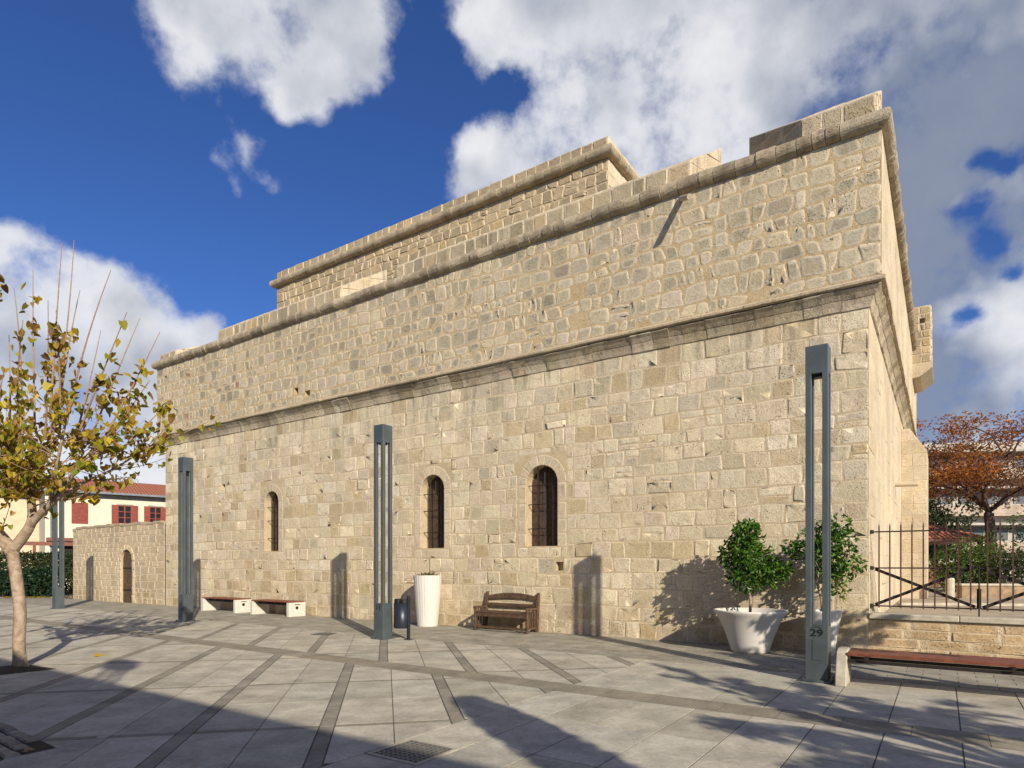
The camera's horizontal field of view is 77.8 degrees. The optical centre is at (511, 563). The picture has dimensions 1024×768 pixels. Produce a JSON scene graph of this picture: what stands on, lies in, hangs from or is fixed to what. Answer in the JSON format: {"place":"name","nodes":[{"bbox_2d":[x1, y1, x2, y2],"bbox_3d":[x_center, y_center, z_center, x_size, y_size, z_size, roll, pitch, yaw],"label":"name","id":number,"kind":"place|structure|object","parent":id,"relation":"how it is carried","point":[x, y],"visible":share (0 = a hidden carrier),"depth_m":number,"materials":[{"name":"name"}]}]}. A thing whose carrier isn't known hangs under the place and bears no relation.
{"place":"outdoors","nodes":[
{"label":"outdoors","id":0,"kind":"place"},
{"bbox_2d":[0,482,38,578],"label":"beige house","id":1,"kind":"structure","parent":0,"point":[17,519],"depth_m":46.59,"materials":[{"name":"paint"}]},
{"bbox_2d":[35,477,165,589],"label":"cream house","id":2,"kind":"structure","parent":0,"point":[138,502],"depth_m":41.10,"materials":[{"name":"paint"}]},
{"bbox_2d":[64,546,72,576],"bbox_3d":[-27.830,-0.227,39.733,0.757,2.255,0.420,0,0,-39],"label":"window","id":3,"kind":"structure","parent":2,"relation":"in","point":[67,548],"depth_m":39.67,"materials":[{"name":"black glass"}]},
{"bbox_2d":[116,503,132,523],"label":"window","id":4,"kind":"structure","parent":2,"relation":"in","point":[124,512],"depth_m":41.48,"materials":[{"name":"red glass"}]},
{"bbox_2d":[148,505,162,521],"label":"window","id":5,"kind":"structure","parent":2,"relation":"in","point":[155,511],"depth_m":42.59,"materials":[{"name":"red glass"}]},
{"bbox_2d":[96,735,109,738],"bbox_3d":[-3.783,1.597,5.864,0.110,0.006,0.110,0,0,0],"label":"pavement stud","id":6,"kind":"object","parent":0,"point":[102,736],"visible":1,"depth_m":5.86,"materials":[{"name":"grey metal"}]},
{"bbox_2d":[0,593,1023,767],"bbox_3d":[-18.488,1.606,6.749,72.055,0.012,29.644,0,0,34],"label":"plaza paving","id":7,"kind":"structure","parent":0,"point":[284,735],"depth_m":7.02,"materials":[{"name":"grey stone"}]},
{"bbox_2d":[0,665,54,674],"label":"tree pit","id":8,"kind":"object","parent":7,"relation":"on","point":[9,669],"visible":0.73,"depth_m":9.51,"materials":[{"name":"soil"}]},
{"bbox_2d":[0,723,55,758],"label":"pit edge","id":9,"kind":"object","parent":7,"relation":"on","point":[39,745],"visible":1,"depth_m":5.54,"materials":[{"name":"metal"}]},
{"bbox_2d":[0,722,38,759],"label":"cobbles","id":10,"kind":"object","parent":9,"relation":"on","point":[12,742],"visible":1,"depth_m":5.70,"materials":[{"name":"grey stone"}]},
{"bbox_2d":[23,747,34,751],"bbox_3d":[-4.129,1.591,5.415,0.107,0.035,0.090,0,0,0],"label":"fallen leaf","id":11,"kind":"object","parent":10,"relation":"on","point":[26,749],"visible":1,"depth_m":5.44,"materials":[{"name":"brown plant"}]},
{"bbox_2d":[0,550,72,594],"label":"ivy fence","id":12,"kind":"object","parent":7,"relation":"on","point":[40,559],"visible":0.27,"depth_m":32.84,"materials":[{"name":"green plant"}]},
{"bbox_2d":[25,541,72,552],"bbox_3d":[-26.818,0.210,32.030,8.900,2.780,0.160,0,0,-39],"label":"pergola","id":13,"kind":"object","parent":7,"relation":"on","point":[34,544],"visible":0.37,"depth_m":33.55,"materials":[{"name":"red wood"}]},
{"bbox_2d":[50,490,65,608],"bbox_3d":[-16.268,-0.680,22.737,0.370,4.560,0.370,0,0,34],"label":"street lamp","id":14,"kind":"object","parent":7,"relation":"on","point":[57,597],"visible":0.71,"depth_m":22.69,"materials":[{"name":"metal"}]},
{"bbox_2d":[0,243,220,666],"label":"autumn tree","id":15,"kind":"object","parent":7,"relation":"on","point":[15,468],"visible":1,"depth_m":9.59,"materials":[{"name":"yellow plant"}]},
{"bbox_2d":[176,457,195,621],"bbox_3d":[-9.100,-0.680,17.684,0.370,4.560,0.370,0,0,34],"label":"street lamp","id":16,"kind":"object","parent":7,"relation":"on","point":[185,597],"visible":1,"depth_m":17.63,"materials":[{"name":"metal"}]},
{"bbox_2d":[311,633,335,635],"bbox_3d":[-4.297,1.601,14.491,0.488,0.018,0.495,0,0,13],"label":"drain cover","id":17,"kind":"object","parent":7,"relation":"on","point":[328,634],"visible":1,"depth_m":14.35,"materials":[{"name":"metal"}]},
{"bbox_2d":[371,424,394,639],"bbox_3d":[-2.760,-0.680,13.577,0.370,4.560,0.370,0,0,34],"label":"street lamp","id":18,"kind":"object","parent":7,"relation":"on","point":[383,609],"visible":1,"depth_m":13.51,"materials":[{"name":"metal"}]},
{"bbox_2d":[394,596,412,639],"bbox_3d":[-2.320,1.135,13.469,0.412,0.930,0.336,0,0,34],"label":"litter bin","id":19,"kind":"object","parent":7,"relation":"on","point":[401,613],"visible":1,"depth_m":13.36,"materials":[{"name":"metal"}]},
{"bbox_2d":[366,738,459,765],"bbox_3d":[-0.843,1.600,5.419,0.572,0.008,0.552,0,0,34],"label":"drain grate","id":20,"kind":"object","parent":7,"relation":"on","point":[413,752],"visible":1,"depth_m":5.40,"materials":[{"name":"grey metal"}]},
{"bbox_2d":[0,615,1023,750],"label":"drain channel","id":21,"kind":"object","parent":7,"relation":"on","point":[1005,742],"visible":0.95,"depth_m":7.61,"materials":[{"name":"grey stone"}]},
{"bbox_2d":[151,90,932,652],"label":"fortress","id":22,"kind":"structure","parent":7,"relation":"on","point":[575,378],"depth_m":14.61,"materials":[{"name":"stone"}]},
{"bbox_2d":[268,494,277,550],"bbox_3d":[-7.733,-1.400,20.885,0.720,1.960,0.231,0,0,34],"label":"window","id":23,"kind":"structure","parent":22,"relation":"in","point":[274,507],"depth_m":21.05,"materials":[{"name":"black glass"}]},
{"bbox_2d":[424,475,443,547],"bbox_3d":[-1.991,-1.395,16.996,0.810,1.950,0.231,0,0,34],"label":"window","id":24,"kind":"structure","parent":22,"relation":"in","point":[435,494],"depth_m":17.07,"materials":[{"name":"brown wood"}]},
{"bbox_2d":[528,466,557,545],"bbox_3d":[0.815,-1.375,15.095,0.870,1.910,0.231,0,0,34],"label":"window","id":25,"kind":"structure","parent":22,"relation":"in","point":[545,484],"depth_m":15.15,"materials":[{"name":"brown wood"}]},
{"bbox_2d":[870,520,980,616],"bbox_3d":[7.037,0.070,10.858,1.607,1.600,0.077,0,0,34],"label":"gate leaf","id":26,"kind":"object","parent":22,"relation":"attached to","point":[923,586],"visible":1,"depth_m":10.84,"materials":[{"name":"black metal"}]},
{"bbox_2d":[981,520,1023,611],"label":"gate leaf","id":27,"kind":"object","parent":26,"relation":"attached to","point":[1000,601],"visible":1,"depth_m":10.25,"materials":[{"name":"black metal"}]},
{"bbox_2d":[801,343,834,683],"bbox_3d":[4.194,-0.680,8.683,0.370,4.560,0.370,0,0,34],"label":"street lamp","id":28,"kind":"object","parent":7,"relation":"on","point":[817,636],"visible":1,"depth_m":8.60,"materials":[{"name":"metal"}]},
{"bbox_2d":[835,646,1023,686],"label":"concrete bench","id":29,"kind":"object","parent":7,"relation":"on","point":[846,656],"visible":1,"depth_m":8.02,"materials":[{"name":"red wood"}]},
{"bbox_2d":[869,612,1023,658],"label":"wall","id":30,"kind":"structure","parent":7,"relation":"on","point":[992,636],"depth_m":10.51,"materials":[{"name":"stone"}]},
{"bbox_2d":[921,442,1023,574],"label":"apartment block","id":31,"kind":"structure","parent":7,"relation":"on","point":[1001,514],"depth_m":61.33,"materials":[{"name":"beige concrete"}]},
{"bbox_2d":[928,491,953,503],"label":"window","id":32,"kind":"structure","parent":31,"relation":"in","point":[942,501],"depth_m":61.75,"materials":[{"name":"grey glass"}]},
{"bbox_2d":[960,491,1008,503],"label":"window","id":33,"kind":"structure","parent":31,"relation":"in","point":[990,500],"depth_m":61.46,"materials":[{"name":"grey glass"}]},
{"bbox_2d":[962,527,1008,539],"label":"window","id":34,"kind":"structure","parent":31,"relation":"in","point":[1004,532],"depth_m":61.41,"materials":[{"name":"grey glass"}]},
{"bbox_2d":[962,455,1008,467],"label":"window","id":35,"kind":"structure","parent":31,"relation":"in","point":[966,455],"depth_m":61.44,"materials":[{"name":"grey glass"}]},
{"bbox_2d":[1014,527,1023,539],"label":"window","id":36,"kind":"structure","parent":31,"relation":"in","point":[1016,530],"depth_m":61.28,"materials":[{"name":"grey glass"}]},
{"bbox_2d":[1014,491,1023,503],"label":"window","id":37,"kind":"structure","parent":31,"relation":"in","point":[1021,501],"depth_m":61.26,"materials":[{"name":"grey glass"}]},
{"bbox_2d":[1014,454,1023,466],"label":"window","id":38,"kind":"structure","parent":31,"relation":"in","point":[1022,459],"depth_m":61.28,"materials":[{"name":"grey glass"}]},
{"bbox_2d":[928,530,1020,591],"bbox_3d":[17.611,0.173,24.326,3.701,2.880,2.448,0,0,0],"label":"garden shrub","id":39,"kind":"object","parent":7,"relation":"on","point":[964,559],"visible":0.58,"depth_m":24.07,"materials":[{"name":"green plant"}]},
{"bbox_2d":[990,546,1023,583],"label":"garden shrub","id":40,"kind":"object","parent":7,"relation":"on","point":[1007,564],"visible":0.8,"depth_m":22.94,"materials":[{"name":"green plant"}]},
{"bbox_2d":[0,595,1023,692],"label":"pavement","id":41,"kind":"structure","parent":0,"point":[702,654],"depth_m":12.45,"materials":[{"name":"grey stone"}]},
{"bbox_2d":[0,564,65,596],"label":"shrub row","id":42,"kind":"object","parent":41,"relation":"on","point":[34,583],"visible":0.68,"depth_m":30.76,"materials":[{"name":"green plant"}]},
{"bbox_2d":[2,596,71,597],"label":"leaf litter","id":43,"kind":"object","parent":41,"relation":"on","point":[36,597],"visible":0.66,"depth_m":29.70,"materials":[{"name":"brown plant"}]},
{"bbox_2d":[72,520,165,605],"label":"courtyard wall","id":44,"kind":"structure","parent":41,"relation":"on","point":[121,562],"depth_m":26.41,"materials":[{"name":"stone"}]},
{"bbox_2d":[123,550,131,601],"bbox_3d":[-15.845,0.490,26.196,0.924,2.180,0.085,0,0,34],"label":"door","id":45,"kind":"structure","parent":44,"relation":"in","point":[127,559],"depth_m":26.25,"materials":[{"name":"brown wood"}]},
{"bbox_2d":[201,597,251,612],"bbox_3d":[-9.621,1.367,21.351,2.028,0.465,0.600,0,0,34],"label":"concrete bench","id":46,"kind":"object","parent":41,"relation":"on","point":[241,605],"visible":0.97,"depth_m":21.07,"materials":[{"name":"white concrete"}]},
{"bbox_2d":[250,599,305,616],"bbox_3d":[-7.321,1.367,19.793,1.966,0.465,0.600,0,0,34],"label":"concrete bench","id":47,"kind":"object","parent":41,"relation":"on","point":[294,608],"visible":1,"depth_m":19.51,"materials":[{"name":"white concrete"}]},
{"bbox_2d":[413,575,441,626],"bbox_3d":[-2.182,0.945,16.384,0.724,1.310,0.724,0,0,34],"label":"plant pot","id":48,"kind":"object","parent":41,"relation":"on","point":[427,590],"visible":0.99,"depth_m":16.12,"materials":[{"name":"ceramic"}]},
{"bbox_2d":[417,571,437,574],"bbox_3d":[-2.208,0.303,16.387,0.544,0.238,0.573,0,0,0],"label":"potted plant","id":49,"kind":"object","parent":48,"relation":"in","point":[429,573],"visible":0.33,"depth_m":16.31,"materials":[{"name":"green plant"}]},
{"bbox_2d":[473,591,539,633],"bbox_3d":[-0.139,1.140,15.114,1.537,0.920,0.590,0,0,34],"label":"wooden bench","id":50,"kind":"object","parent":41,"relation":"on","point":[484,614],"visible":1,"depth_m":15.05,"materials":[{"name":"brown wood"}]},
{"bbox_2d":[713,607,787,653],"bbox_3d":[4.345,1.218,11.574,1.280,0.765,1.280,0,0,34],"label":"plant pot","id":51,"kind":"object","parent":41,"relation":"on","point":[754,631],"visible":0.99,"depth_m":11.22,"materials":[{"name":"ceramic"}]},
{"bbox_2d":[716,518,796,611],"bbox_3d":[4.443,0.053,11.614,1.367,1.816,1.087,0,0,0],"label":"potted tree","id":52,"kind":"object","parent":51,"relation":"in","point":[750,562],"visible":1,"depth_m":11.39,"materials":[{"name":"green plant"}]},
{"bbox_2d":[804,609,842,656],"bbox_3d":[5.443,1.205,11.096,0.630,0.790,0.630,0,0,34],"label":"plant pot","id":53,"kind":"object","parent":41,"relation":"on","point":[836,615],"visible":0.48,"depth_m":10.88,"materials":[{"name":"ceramic"}]},
{"bbox_2d":[779,514,868,610],"bbox_3d":[5.425,0.018,11.053,1.394,1.769,0.790,0,0,0],"label":"potted tree","id":54,"kind":"object","parent":53,"relation":"in","point":[841,564],"visible":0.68,"depth_m":10.97,"materials":[{"name":"green plant"}]},
{"bbox_2d":[0,0,1023,484],"label":"sky","id":55,"kind":"structure","parent":0,"point":[196,153],"materials":[{"name":"blue"}]},
{"bbox_2d":[886,575,1023,617],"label":"terrace","id":56,"kind":"structure","parent":0,"point":[941,599],"depth_m":15.39,"materials":[{"name":"beige stone"}]},
{"bbox_2d":[928,445,949,495],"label":"leafy tree","id":57,"kind":"object","parent":56,"relation":"on","point":[933,465],"visible":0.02,"depth_m":51.34,"materials":[{"name":"green plant"}]},
{"bbox_2d":[945,578,954,599],"bbox_3d":[13.126,0.745,19.000,0.240,0.670,0.234,0,0,0],"label":"concrete bollard","id":58,"kind":"object","parent":56,"relation":"on","point":[950,586],"visible":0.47,"depth_m":18.90,"materials":[{"name":"beige concrete"}]},
{"bbox_2d":[928,491,982,563],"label":"leafy tree","id":59,"kind":"object","parent":56,"relation":"on","point":[938,515],"visible":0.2,"depth_m":43.84,"materials":[{"name":"green plant"}]},
{"bbox_2d":[928,523,984,586],"bbox_3d":[19.105,-0.495,30.052,4.200,3.150,4.800,0,0,10],"label":"garden kiosk","id":60,"kind":"object","parent":56,"relation":"on","point":[952,536],"visible":0.15,"depth_m":28.12,"materials":[{"name":"tile"}]},
{"bbox_2d":[897,602,1023,606],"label":"kerb","id":61,"kind":"structure","parent":56,"relation":"on","point":[952,604],"depth_m":16.34,"materials":[{"name":"beige stone"}]},
{"bbox_2d":[916,410,1023,582],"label":"rust coloured tree","id":62,"kind":"object","parent":56,"relation":"on","point":[970,477],"visible":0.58,"depth_m":25.95,"materials":[{"name":"orange plant"}]},
{"bbox_2d":[1004,511,1023,552],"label":"leafy tree","id":63,"kind":"object","parent":56,"relation":"on","point":[1019,536],"visible":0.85,"depth_m":47.24,"materials":[{"name":"green plant"}]},
{"bbox_2d":[955,583,1023,598],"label":"garden wall","id":64,"kind":"structure","parent":0,"point":[993,590],"depth_m":19.92,"materials":[{"name":"beige stone"}]}
]}

